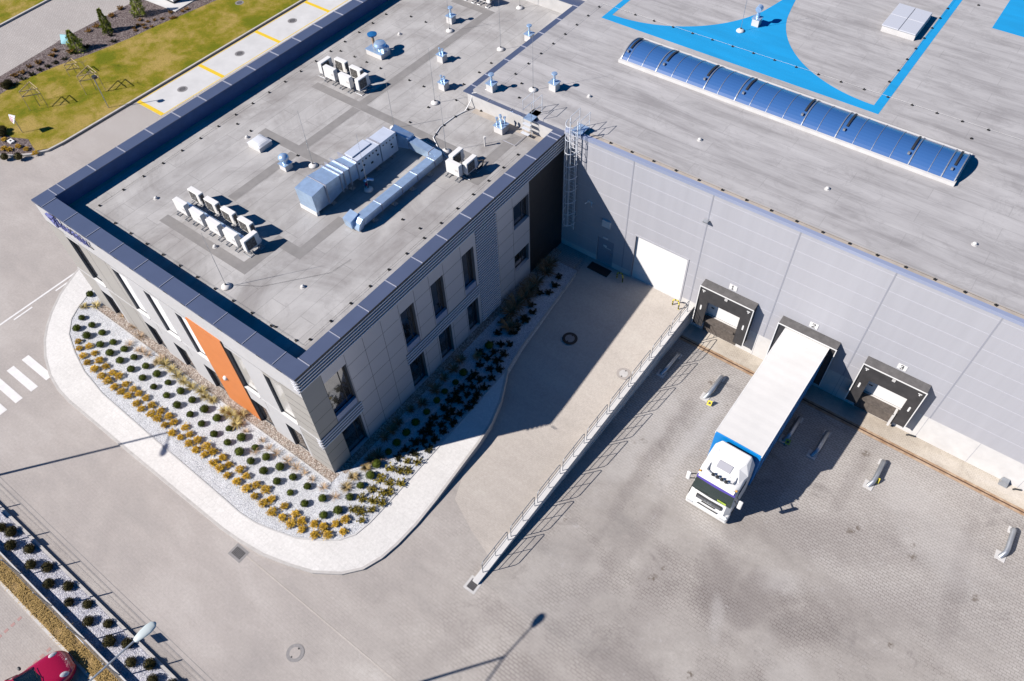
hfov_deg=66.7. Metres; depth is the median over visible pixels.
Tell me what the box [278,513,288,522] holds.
golden shrub
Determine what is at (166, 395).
box shrub
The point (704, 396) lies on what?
wheel guide
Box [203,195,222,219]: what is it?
air conditioner
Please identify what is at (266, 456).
box shrub
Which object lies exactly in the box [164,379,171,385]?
box shrub
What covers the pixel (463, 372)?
box shrub
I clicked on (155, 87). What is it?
island kerb
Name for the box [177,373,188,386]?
grass tuft
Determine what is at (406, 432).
box shrub
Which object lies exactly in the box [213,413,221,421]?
box shrub
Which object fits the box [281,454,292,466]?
dry tuft
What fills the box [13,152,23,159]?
box shrub
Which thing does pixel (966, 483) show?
drain channel
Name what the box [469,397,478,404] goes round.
sprawling shrub
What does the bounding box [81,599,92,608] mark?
box shrub
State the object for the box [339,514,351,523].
golden shrub
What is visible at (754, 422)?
delivery truck
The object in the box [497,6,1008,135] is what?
conductor wire
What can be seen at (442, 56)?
roof vent
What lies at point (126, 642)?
box shrub
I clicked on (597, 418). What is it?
railing section
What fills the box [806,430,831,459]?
wheel guide
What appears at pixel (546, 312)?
bed edging
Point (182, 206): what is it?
air conditioner
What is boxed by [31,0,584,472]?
office building
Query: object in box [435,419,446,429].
sprawling shrub
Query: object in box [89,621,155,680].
street lamp
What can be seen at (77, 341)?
golden shrub
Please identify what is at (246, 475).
golden shrub
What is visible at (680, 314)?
railing section
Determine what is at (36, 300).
road line
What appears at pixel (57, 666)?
parked car
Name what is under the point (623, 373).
manhole cover
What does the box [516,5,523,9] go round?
lightning rod
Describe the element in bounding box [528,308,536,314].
sprawling shrub
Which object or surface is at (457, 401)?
sprawling shrub
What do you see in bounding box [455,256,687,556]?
ramp
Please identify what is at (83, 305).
grass tuft
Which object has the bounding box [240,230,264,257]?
air conditioner
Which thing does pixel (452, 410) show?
sprawling shrub
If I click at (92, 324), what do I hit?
box shrub
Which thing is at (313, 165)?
lightning rod
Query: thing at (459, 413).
sprawling shrub
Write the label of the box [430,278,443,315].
window
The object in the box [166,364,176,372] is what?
grass tuft
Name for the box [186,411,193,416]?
box shrub
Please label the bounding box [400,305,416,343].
window
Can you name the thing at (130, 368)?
box shrub
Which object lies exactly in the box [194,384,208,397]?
grass tuft
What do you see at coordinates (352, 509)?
sprawling shrub
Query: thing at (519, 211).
window
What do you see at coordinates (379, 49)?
exhaust fan
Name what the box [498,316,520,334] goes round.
grass tuft
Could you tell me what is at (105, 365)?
golden shrub
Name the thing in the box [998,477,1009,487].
lamp box
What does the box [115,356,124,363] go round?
box shrub
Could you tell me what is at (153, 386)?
box shrub
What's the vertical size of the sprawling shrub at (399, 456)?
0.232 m
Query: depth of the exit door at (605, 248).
49.84 m
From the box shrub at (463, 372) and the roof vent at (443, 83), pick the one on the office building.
the roof vent at (443, 83)
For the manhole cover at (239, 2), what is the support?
on the lawn at (130, 69)
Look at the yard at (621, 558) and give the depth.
38.39 m
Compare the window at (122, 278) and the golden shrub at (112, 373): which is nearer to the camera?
the window at (122, 278)
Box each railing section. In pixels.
[482,532,507,571]
[510,497,534,534]
[537,465,559,502]
[562,434,584,470]
[586,404,607,439]
[609,376,629,409]
[630,350,650,383]
[651,325,670,355]
[670,301,689,332]
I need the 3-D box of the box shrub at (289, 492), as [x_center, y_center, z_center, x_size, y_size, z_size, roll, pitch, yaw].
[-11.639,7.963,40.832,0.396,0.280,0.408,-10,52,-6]
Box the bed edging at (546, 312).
[68,271,576,540]
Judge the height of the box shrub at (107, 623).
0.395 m
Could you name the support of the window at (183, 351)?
in the office building
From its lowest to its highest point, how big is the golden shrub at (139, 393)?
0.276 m
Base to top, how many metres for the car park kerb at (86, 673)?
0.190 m
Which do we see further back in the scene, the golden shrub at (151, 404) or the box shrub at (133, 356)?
the box shrub at (133, 356)
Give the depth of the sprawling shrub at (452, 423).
43.23 m
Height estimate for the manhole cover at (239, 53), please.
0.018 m
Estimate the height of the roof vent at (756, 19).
1.356 m
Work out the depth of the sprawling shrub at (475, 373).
45.25 m
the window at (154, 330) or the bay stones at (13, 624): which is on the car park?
the bay stones at (13, 624)
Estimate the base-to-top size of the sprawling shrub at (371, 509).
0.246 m
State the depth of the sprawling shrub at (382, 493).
40.67 m
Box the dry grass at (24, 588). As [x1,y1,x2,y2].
[0,559,122,680]
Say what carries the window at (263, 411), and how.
in the office building
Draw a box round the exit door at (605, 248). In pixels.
[597,237,613,265]
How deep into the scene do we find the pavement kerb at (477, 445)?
41.52 m
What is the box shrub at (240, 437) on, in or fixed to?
on the gravel bed at (237, 498)
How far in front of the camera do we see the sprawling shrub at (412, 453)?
42.15 m
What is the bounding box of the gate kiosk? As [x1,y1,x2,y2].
[146,0,194,11]
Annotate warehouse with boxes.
[473,0,1023,490]
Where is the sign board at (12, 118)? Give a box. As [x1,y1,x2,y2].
[8,114,22,132]
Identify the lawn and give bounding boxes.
[0,0,43,23]
[0,0,299,150]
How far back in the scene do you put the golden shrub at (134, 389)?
45.21 m
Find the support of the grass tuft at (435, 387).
on the gravel bed at (237, 498)
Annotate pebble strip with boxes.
[98,305,338,481]
[339,248,560,473]
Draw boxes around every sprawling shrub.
[348,504,357,511]
[354,505,365,516]
[356,491,366,502]
[356,515,364,522]
[367,483,377,493]
[367,505,375,512]
[368,495,378,504]
[373,473,386,483]
[377,497,386,506]
[378,488,385,495]
[382,487,394,496]
[383,478,394,485]
[385,461,395,471]
[393,451,401,461]
[393,464,404,474]
[396,477,405,487]
[400,444,411,452]
[402,457,411,463]
[403,465,412,475]
[408,437,420,446]
[408,448,418,456]
[413,455,422,465]
[416,437,428,445]
[417,426,424,435]
[422,426,434,437]
[423,443,433,453]
[425,417,435,429]
[430,412,440,419]
[430,433,440,444]
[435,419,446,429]
[439,403,448,411]
[439,425,448,434]
[441,412,451,421]
[445,393,455,404]
[445,404,455,415]
[448,415,457,427]
[449,386,461,397]
[453,395,464,403]
[453,409,464,417]
[457,383,468,391]
[463,388,470,397]
[464,400,473,411]
[465,374,472,382]
[468,381,476,390]
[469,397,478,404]
[470,369,479,377]
[472,389,482,399]
[474,375,486,383]
[475,359,484,367]
[476,348,485,355]
[476,382,490,390]
[481,354,492,362]
[485,364,493,372]
[487,373,495,381]
[489,348,499,354]
[492,356,504,363]
[493,329,501,335]
[494,364,504,372]
[495,340,505,347]
[498,349,508,357]
[505,340,513,346]
[508,327,520,334]
[520,315,530,323]
[527,300,536,307]
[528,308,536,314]
[544,289,553,295]
[551,281,560,288]
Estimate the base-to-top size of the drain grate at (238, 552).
0.014 m
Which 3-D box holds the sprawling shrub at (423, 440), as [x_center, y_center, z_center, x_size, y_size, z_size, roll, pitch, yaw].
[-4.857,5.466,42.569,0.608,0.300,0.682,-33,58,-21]
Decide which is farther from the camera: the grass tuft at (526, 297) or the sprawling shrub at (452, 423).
the grass tuft at (526, 297)
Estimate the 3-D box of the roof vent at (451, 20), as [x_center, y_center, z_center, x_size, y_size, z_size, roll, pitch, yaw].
[-4.264,-22.674,54.148,0.580,1.150,0.580,30,59,23]
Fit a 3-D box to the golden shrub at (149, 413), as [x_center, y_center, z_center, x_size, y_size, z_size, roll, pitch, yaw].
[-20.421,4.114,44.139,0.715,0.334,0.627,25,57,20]
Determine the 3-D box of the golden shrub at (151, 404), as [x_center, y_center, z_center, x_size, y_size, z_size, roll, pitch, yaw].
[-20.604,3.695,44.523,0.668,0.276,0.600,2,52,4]
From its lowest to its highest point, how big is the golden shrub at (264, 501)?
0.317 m
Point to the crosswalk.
(23, 379)
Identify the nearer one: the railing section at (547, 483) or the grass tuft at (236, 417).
the railing section at (547, 483)
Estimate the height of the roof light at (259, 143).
0.460 m
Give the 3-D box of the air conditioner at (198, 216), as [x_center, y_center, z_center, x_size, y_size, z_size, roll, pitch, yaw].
[-16.918,-6.635,42.125,1.047,1.026,0.624,30,59,23]
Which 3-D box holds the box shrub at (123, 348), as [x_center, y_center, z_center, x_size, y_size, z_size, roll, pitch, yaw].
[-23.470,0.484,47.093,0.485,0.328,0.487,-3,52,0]
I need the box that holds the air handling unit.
[295,126,397,216]
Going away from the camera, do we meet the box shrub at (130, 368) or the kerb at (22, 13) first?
the box shrub at (130, 368)
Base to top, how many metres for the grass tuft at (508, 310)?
0.631 m
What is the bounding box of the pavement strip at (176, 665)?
[0,485,203,680]
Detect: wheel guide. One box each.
[656,352,681,377]
[700,375,725,405]
[778,415,803,444]
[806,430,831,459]
[863,458,886,490]
[994,526,1016,562]
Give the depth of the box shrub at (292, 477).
41.29 m
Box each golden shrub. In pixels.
[74,345,82,350]
[75,338,81,343]
[78,352,86,359]
[82,359,90,364]
[84,342,92,349]
[90,350,97,355]
[90,364,100,372]
[94,356,103,363]
[97,371,106,379]
[100,363,109,370]
[102,376,113,384]
[107,369,116,375]
[108,383,118,389]
[114,371,122,380]
[115,388,125,394]
[122,380,129,387]
[123,392,132,398]
[128,384,136,392]
[131,398,140,406]
[135,389,142,396]
[137,404,145,411]
[141,394,149,400]
[145,409,155,416]
[147,401,156,408]
[152,413,162,421]
[156,406,165,413]
[160,421,168,428]
[164,411,173,420]
[166,428,176,435]
[167,418,177,425]
[175,433,183,439]
[180,422,189,430]
[184,438,192,446]
[185,429,194,437]
[190,445,199,453]
[193,435,202,444]
[199,451,207,458]
[200,440,210,450]
[207,458,217,466]
[208,446,218,455]
[213,463,225,472]
[216,452,227,460]
[222,471,230,479]
[225,461,233,467]
[231,476,241,485]
[235,465,243,474]
[240,483,252,493]
[241,472,249,478]
[250,480,261,488]
[250,492,259,500]
[256,498,269,507]
[260,485,271,493]
[265,506,277,517]
[268,494,275,502]
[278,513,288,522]
[279,501,288,510]
[285,517,297,528]
[291,509,299,518]
[297,516,306,525]
[297,525,307,532]
[309,520,317,527]
[309,528,320,539]
[318,521,329,532]
[322,530,332,540]
[331,518,340,526]
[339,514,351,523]
[339,526,348,535]
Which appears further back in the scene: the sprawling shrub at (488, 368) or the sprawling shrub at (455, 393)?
the sprawling shrub at (488, 368)
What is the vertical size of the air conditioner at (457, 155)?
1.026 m
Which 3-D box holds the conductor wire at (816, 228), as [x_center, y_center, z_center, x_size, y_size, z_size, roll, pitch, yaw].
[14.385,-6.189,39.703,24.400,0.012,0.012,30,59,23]
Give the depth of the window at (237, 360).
39.89 m
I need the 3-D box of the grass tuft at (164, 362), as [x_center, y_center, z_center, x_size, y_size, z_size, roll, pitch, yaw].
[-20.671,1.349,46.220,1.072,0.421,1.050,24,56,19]
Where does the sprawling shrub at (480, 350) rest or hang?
on the gravel bed at (237, 498)
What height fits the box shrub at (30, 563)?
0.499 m
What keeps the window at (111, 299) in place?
in the office building
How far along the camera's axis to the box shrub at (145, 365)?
46.15 m
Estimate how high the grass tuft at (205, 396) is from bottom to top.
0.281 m
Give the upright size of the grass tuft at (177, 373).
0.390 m
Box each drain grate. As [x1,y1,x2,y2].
[228,543,248,562]
[463,575,482,594]
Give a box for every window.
[71,240,102,281]
[106,294,122,314]
[117,272,146,312]
[147,293,177,334]
[150,326,166,347]
[178,346,196,369]
[180,316,205,354]
[208,367,225,390]
[229,351,257,392]
[255,401,273,425]
[267,377,295,419]
[290,427,308,450]
[324,366,353,413]
[342,416,365,451]
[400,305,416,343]
[410,354,425,386]
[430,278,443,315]
[439,326,451,357]
[462,249,472,286]
[467,300,476,329]
[513,196,525,225]
[515,246,525,267]
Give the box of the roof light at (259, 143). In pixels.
[247,134,272,152]
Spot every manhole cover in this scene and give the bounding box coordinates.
[177,86,187,91]
[235,0,243,4]
[235,51,244,55]
[286,644,303,661]
[288,18,296,22]
[562,332,577,344]
[617,368,630,379]
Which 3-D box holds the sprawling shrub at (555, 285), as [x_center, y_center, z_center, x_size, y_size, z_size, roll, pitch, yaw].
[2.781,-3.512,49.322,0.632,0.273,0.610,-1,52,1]
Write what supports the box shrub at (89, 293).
on the gravel bed at (237, 498)
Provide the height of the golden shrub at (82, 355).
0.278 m
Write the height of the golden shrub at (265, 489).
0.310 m
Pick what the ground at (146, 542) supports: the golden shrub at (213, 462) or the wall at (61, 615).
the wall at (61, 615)
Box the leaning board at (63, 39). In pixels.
[60,34,69,43]
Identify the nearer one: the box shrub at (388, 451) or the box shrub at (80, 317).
the box shrub at (388, 451)
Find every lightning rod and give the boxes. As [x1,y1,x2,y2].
[201,233,231,290]
[298,114,317,168]
[356,135,372,192]
[428,49,438,105]
[440,102,450,154]
[446,5,453,32]
[497,18,504,51]
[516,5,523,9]
[529,32,536,92]
[736,2,746,32]
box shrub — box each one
[0,81,9,88]
[0,128,5,136]
[0,153,8,159]
[0,522,6,532]
[3,526,16,537]
[4,539,16,550]
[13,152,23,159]
[22,543,35,553]
[24,558,36,569]
[41,561,53,572]
[42,578,55,588]
[61,580,73,591]
[63,597,74,606]
[72,324,80,331]
[78,315,84,319]
[81,331,91,338]
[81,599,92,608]
[82,615,93,626]
[86,290,93,296]
[88,321,95,327]
[96,341,103,347]
[98,329,105,334]
[102,618,113,628]
[102,633,116,647]
[105,349,114,355]
[109,338,116,344]
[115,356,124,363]
[120,345,128,351]
[121,637,132,649]
[124,656,136,668]
[127,365,134,371]
[130,354,137,359]
[138,374,146,380]
[142,362,149,368]
[142,657,156,670]
[146,673,158,680]
[150,383,156,389]
[152,369,160,377]
[162,392,169,397]
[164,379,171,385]
[172,401,180,408]
[176,387,184,394]
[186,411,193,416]
[188,396,195,402]
[198,420,205,426]
[199,404,208,412]
[210,430,217,436]
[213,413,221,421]
[223,439,230,445]
[225,425,232,430]
[234,447,243,455]
[236,432,245,441]
[246,457,254,464]
[251,444,258,450]
[259,466,267,474]
[262,452,269,460]
[272,477,280,484]
[275,462,284,470]
[286,489,293,495]
[289,473,296,480]
[300,499,308,506]
[303,482,311,489]
[318,494,326,502]
[319,510,327,518]
[333,505,342,514]
[345,493,353,500]
[356,482,363,488]
[365,470,374,479]
[372,459,381,468]
[385,448,391,454]
[392,438,400,446]
[402,428,410,436]
[411,418,419,425]
[423,408,429,415]
[433,397,440,403]
[441,388,447,394]
[452,379,458,384]
[459,368,467,376]
[485,341,493,348]
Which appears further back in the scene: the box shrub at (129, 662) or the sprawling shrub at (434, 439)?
the sprawling shrub at (434, 439)
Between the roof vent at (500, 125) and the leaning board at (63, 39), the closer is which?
the roof vent at (500, 125)
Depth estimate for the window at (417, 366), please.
44.34 m
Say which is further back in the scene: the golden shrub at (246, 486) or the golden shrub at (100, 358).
the golden shrub at (100, 358)
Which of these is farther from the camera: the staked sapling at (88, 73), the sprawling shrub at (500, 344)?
the staked sapling at (88, 73)
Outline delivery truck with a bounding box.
[686,327,829,523]
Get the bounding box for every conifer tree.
[65,30,88,54]
[96,8,112,34]
[129,0,146,17]
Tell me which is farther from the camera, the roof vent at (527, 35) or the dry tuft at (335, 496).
the roof vent at (527, 35)
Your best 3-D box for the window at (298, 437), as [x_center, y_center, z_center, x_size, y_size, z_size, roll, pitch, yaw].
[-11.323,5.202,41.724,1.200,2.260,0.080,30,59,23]
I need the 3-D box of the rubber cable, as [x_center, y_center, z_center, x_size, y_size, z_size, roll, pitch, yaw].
[-3.451,-13.233,46.703,1.824,1.186,5.613,18,55,15]
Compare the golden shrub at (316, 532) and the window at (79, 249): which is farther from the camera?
the window at (79, 249)
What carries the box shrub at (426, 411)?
on the gravel bed at (237, 498)
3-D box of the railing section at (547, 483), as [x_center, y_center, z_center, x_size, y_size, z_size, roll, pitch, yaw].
[1.909,7.368,40.241,0.042,1.099,2.086,30,59,23]
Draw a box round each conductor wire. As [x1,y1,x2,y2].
[98,211,300,343]
[102,49,331,202]
[304,159,511,343]
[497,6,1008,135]
[597,136,1023,315]
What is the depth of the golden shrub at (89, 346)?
47.33 m
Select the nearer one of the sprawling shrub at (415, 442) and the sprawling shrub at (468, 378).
the sprawling shrub at (415, 442)
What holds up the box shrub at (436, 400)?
on the gravel bed at (237, 498)
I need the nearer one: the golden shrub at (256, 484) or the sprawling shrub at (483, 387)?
the golden shrub at (256, 484)
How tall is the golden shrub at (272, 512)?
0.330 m
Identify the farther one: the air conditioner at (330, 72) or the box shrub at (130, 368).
the air conditioner at (330, 72)
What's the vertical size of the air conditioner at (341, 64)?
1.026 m
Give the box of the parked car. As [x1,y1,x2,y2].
[4,651,75,680]
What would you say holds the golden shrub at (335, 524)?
on the gravel bed at (237, 498)
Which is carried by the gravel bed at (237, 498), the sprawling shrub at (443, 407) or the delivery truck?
the sprawling shrub at (443, 407)
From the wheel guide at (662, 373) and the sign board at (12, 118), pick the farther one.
the sign board at (12, 118)
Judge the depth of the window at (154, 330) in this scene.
46.70 m
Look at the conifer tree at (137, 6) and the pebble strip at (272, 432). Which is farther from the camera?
the conifer tree at (137, 6)
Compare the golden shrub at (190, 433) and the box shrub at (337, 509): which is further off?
the golden shrub at (190, 433)
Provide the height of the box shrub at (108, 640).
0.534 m
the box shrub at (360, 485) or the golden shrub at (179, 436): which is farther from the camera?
the golden shrub at (179, 436)
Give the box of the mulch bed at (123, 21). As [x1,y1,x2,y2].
[0,0,215,153]
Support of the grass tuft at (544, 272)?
on the gravel bed at (237, 498)
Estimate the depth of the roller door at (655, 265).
47.77 m
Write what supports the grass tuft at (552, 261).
on the gravel bed at (237, 498)
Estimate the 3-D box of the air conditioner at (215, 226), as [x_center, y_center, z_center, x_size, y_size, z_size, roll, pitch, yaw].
[-15.811,-6.006,41.592,1.047,1.026,0.624,30,59,23]
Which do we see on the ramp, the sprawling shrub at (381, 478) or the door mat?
the door mat
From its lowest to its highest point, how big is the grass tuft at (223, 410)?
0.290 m
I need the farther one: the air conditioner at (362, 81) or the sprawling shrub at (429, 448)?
the air conditioner at (362, 81)
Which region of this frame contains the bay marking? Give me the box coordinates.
[137,0,347,114]
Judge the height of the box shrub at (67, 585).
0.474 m
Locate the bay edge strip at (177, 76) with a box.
[62,0,305,145]
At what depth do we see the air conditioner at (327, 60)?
50.39 m
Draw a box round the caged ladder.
[562,118,579,228]
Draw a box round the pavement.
[46,270,503,571]
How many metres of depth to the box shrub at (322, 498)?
40.48 m
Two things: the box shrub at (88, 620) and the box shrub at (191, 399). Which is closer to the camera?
the box shrub at (88, 620)
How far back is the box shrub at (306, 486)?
40.93 m
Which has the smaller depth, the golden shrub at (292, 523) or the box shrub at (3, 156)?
the golden shrub at (292, 523)
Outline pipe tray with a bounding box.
[187,202,243,238]
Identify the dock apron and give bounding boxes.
[682,323,1023,508]
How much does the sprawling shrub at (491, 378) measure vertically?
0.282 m
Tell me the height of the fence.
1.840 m
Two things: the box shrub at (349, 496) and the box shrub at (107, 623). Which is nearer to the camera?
the box shrub at (107, 623)
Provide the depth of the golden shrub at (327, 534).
39.28 m
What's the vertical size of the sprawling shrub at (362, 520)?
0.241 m
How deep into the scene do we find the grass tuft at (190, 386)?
45.27 m
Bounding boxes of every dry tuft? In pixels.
[133,330,144,339]
[135,344,145,353]
[271,448,280,456]
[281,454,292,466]
[289,461,301,474]
[319,482,328,491]
[328,490,340,499]
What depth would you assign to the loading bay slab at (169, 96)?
67.08 m
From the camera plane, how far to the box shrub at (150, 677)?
35.21 m
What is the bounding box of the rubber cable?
[433,89,485,158]
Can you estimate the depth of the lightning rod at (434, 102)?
48.59 m
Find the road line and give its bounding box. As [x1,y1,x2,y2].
[0,273,73,324]
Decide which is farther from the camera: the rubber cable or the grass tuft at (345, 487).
the rubber cable
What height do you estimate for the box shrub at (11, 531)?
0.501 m
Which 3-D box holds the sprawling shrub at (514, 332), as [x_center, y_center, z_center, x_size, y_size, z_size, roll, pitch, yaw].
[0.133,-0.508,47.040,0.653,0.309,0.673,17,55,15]
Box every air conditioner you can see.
[172,196,192,220]
[187,186,206,210]
[188,206,208,231]
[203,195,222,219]
[205,216,225,241]
[220,205,239,230]
[222,226,242,251]
[237,215,260,235]
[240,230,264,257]
[317,56,333,77]
[323,64,339,85]
[334,57,349,73]
[338,72,355,93]
[349,64,363,81]
[354,72,372,95]
[445,158,464,182]
[449,146,464,163]
[462,154,478,179]
[478,0,493,7]
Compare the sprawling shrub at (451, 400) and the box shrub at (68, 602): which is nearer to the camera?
the box shrub at (68, 602)
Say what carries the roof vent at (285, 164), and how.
on the office building
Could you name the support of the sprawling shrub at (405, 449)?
on the gravel bed at (237, 498)
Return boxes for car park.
[0,585,89,680]
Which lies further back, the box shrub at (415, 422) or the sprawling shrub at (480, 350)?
the sprawling shrub at (480, 350)
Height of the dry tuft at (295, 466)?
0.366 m
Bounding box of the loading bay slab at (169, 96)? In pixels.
[141,0,350,114]
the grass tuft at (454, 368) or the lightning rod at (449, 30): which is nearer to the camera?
the grass tuft at (454, 368)
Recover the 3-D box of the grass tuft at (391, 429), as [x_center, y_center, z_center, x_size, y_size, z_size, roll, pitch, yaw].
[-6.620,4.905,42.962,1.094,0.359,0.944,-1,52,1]
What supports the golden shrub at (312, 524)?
on the gravel bed at (237, 498)
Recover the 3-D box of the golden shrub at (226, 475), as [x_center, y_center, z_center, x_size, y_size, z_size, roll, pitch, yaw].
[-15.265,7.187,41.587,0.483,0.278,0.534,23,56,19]
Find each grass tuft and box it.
[79,301,87,308]
[88,300,100,308]
[153,356,162,366]
[157,357,169,368]
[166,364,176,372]
[170,369,182,381]
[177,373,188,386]
[186,381,197,390]
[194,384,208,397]
[199,390,208,401]
[206,395,217,404]
[218,405,230,414]
[223,408,236,421]
[229,418,243,429]
[231,414,243,423]
[236,407,247,419]
[338,479,351,492]
[348,471,358,481]
[359,462,370,472]
[362,452,375,465]
[368,446,387,460]
[378,430,392,442]
[385,422,400,435]
[390,416,404,426]
[406,403,416,414]
[414,396,428,407]
[425,382,442,396]
[438,372,449,382]
[444,362,459,374]
[453,352,467,364]
[473,351,482,360]
[498,297,523,317]
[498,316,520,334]
[502,290,528,313]
[515,283,537,303]
[519,277,542,297]
[527,272,544,288]
[533,260,556,278]
[539,254,558,267]
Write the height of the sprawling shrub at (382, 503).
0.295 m
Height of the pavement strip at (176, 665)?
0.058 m
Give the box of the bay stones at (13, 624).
[0,616,50,667]
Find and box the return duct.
[343,124,442,231]
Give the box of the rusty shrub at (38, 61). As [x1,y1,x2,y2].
[34,59,41,64]
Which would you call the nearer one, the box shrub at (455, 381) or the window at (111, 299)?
the box shrub at (455, 381)
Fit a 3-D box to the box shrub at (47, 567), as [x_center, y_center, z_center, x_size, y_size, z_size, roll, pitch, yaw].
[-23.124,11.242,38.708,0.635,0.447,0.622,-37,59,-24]
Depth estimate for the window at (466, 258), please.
43.52 m
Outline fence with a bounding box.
[0,554,121,680]
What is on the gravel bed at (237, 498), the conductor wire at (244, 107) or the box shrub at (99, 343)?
the box shrub at (99, 343)
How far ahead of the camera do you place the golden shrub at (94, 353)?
47.02 m
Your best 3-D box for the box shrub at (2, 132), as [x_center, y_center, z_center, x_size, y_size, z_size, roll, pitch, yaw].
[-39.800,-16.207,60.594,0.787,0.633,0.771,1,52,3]
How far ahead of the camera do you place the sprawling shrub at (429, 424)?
43.15 m
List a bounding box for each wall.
[0,551,126,680]
[473,304,693,584]
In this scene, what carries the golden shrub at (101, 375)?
on the gravel bed at (237, 498)
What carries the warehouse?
on the ground at (146, 542)
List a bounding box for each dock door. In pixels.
[707,303,739,326]
[864,381,906,407]
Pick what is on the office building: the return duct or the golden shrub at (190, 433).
the return duct
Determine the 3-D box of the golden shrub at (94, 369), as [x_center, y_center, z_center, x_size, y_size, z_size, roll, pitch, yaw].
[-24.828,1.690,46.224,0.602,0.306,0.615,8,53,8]
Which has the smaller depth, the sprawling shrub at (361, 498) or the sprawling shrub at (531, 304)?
the sprawling shrub at (361, 498)
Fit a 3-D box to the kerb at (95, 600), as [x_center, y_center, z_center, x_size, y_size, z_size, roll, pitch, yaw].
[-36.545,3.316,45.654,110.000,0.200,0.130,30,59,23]
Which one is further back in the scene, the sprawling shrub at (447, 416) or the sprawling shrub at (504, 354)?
the sprawling shrub at (504, 354)
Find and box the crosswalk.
[0,355,49,414]
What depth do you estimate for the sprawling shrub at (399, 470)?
41.46 m
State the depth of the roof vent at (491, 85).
47.13 m
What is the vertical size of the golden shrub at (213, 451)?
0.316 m
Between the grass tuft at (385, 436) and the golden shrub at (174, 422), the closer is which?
the grass tuft at (385, 436)
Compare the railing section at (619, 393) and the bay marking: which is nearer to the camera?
the railing section at (619, 393)
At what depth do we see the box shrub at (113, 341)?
47.38 m
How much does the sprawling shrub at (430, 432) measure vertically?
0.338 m
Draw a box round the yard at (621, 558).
[399,337,1023,680]
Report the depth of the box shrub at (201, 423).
43.54 m
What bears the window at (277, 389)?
in the office building
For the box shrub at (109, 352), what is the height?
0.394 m
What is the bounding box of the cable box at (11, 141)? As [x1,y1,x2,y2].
[7,138,14,143]
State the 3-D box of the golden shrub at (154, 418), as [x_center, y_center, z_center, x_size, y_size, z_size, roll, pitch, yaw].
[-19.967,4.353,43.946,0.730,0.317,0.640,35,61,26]
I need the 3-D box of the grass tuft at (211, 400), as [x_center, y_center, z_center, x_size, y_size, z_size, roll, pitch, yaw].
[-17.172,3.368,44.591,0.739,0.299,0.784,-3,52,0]
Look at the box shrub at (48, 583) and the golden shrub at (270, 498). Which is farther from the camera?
the golden shrub at (270, 498)
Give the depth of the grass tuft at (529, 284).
49.02 m
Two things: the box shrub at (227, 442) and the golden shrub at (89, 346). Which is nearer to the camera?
the box shrub at (227, 442)
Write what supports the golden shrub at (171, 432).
on the gravel bed at (237, 498)
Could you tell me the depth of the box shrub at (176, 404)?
44.34 m
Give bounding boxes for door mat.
[587,262,611,276]
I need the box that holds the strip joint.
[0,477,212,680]
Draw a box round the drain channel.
[679,335,1023,515]
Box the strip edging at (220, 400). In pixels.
[96,309,331,482]
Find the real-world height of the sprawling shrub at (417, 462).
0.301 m
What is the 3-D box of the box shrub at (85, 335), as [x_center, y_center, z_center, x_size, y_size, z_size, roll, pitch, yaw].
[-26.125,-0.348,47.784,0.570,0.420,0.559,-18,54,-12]
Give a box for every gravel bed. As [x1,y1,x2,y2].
[0,509,171,680]
[70,262,576,539]
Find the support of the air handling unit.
on the office building
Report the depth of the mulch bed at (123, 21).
69.27 m
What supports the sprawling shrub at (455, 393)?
on the gravel bed at (237, 498)
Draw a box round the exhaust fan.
[365,31,390,59]
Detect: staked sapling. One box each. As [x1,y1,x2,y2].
[18,73,47,110]
[55,40,82,75]
[75,58,105,94]
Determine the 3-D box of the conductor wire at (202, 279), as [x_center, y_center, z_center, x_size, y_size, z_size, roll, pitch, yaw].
[-16.668,-3.581,40.279,16.700,0.012,0.012,30,59,23]
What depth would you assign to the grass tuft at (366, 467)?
41.61 m
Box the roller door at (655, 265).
[629,234,689,300]
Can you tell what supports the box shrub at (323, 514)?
on the gravel bed at (237, 498)
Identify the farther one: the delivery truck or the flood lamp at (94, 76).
the flood lamp at (94, 76)
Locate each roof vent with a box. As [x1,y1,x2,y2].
[277,153,292,171]
[435,47,447,63]
[437,75,449,91]
[445,6,456,24]
[485,72,497,92]
[492,114,508,134]
[524,24,534,40]
[548,71,560,91]
[751,4,763,27]
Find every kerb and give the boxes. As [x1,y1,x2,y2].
[0,0,49,26]
[0,505,179,680]
[0,581,95,680]
[8,0,303,156]
[43,269,507,574]
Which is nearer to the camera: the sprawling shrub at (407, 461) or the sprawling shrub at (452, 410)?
the sprawling shrub at (407, 461)
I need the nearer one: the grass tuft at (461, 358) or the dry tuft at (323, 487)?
the dry tuft at (323, 487)
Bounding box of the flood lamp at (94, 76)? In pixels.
[91,74,108,107]
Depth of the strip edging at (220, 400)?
44.46 m
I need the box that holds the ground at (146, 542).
[0,0,691,680]
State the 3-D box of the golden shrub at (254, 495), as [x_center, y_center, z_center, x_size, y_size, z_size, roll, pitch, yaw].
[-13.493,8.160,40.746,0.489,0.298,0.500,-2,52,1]
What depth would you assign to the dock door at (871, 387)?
43.28 m
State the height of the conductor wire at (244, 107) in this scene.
0.012 m
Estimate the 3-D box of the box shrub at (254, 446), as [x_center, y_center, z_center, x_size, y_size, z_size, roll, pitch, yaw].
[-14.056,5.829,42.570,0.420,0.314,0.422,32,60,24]
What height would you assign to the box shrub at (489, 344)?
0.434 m
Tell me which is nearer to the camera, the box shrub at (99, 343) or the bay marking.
the box shrub at (99, 343)

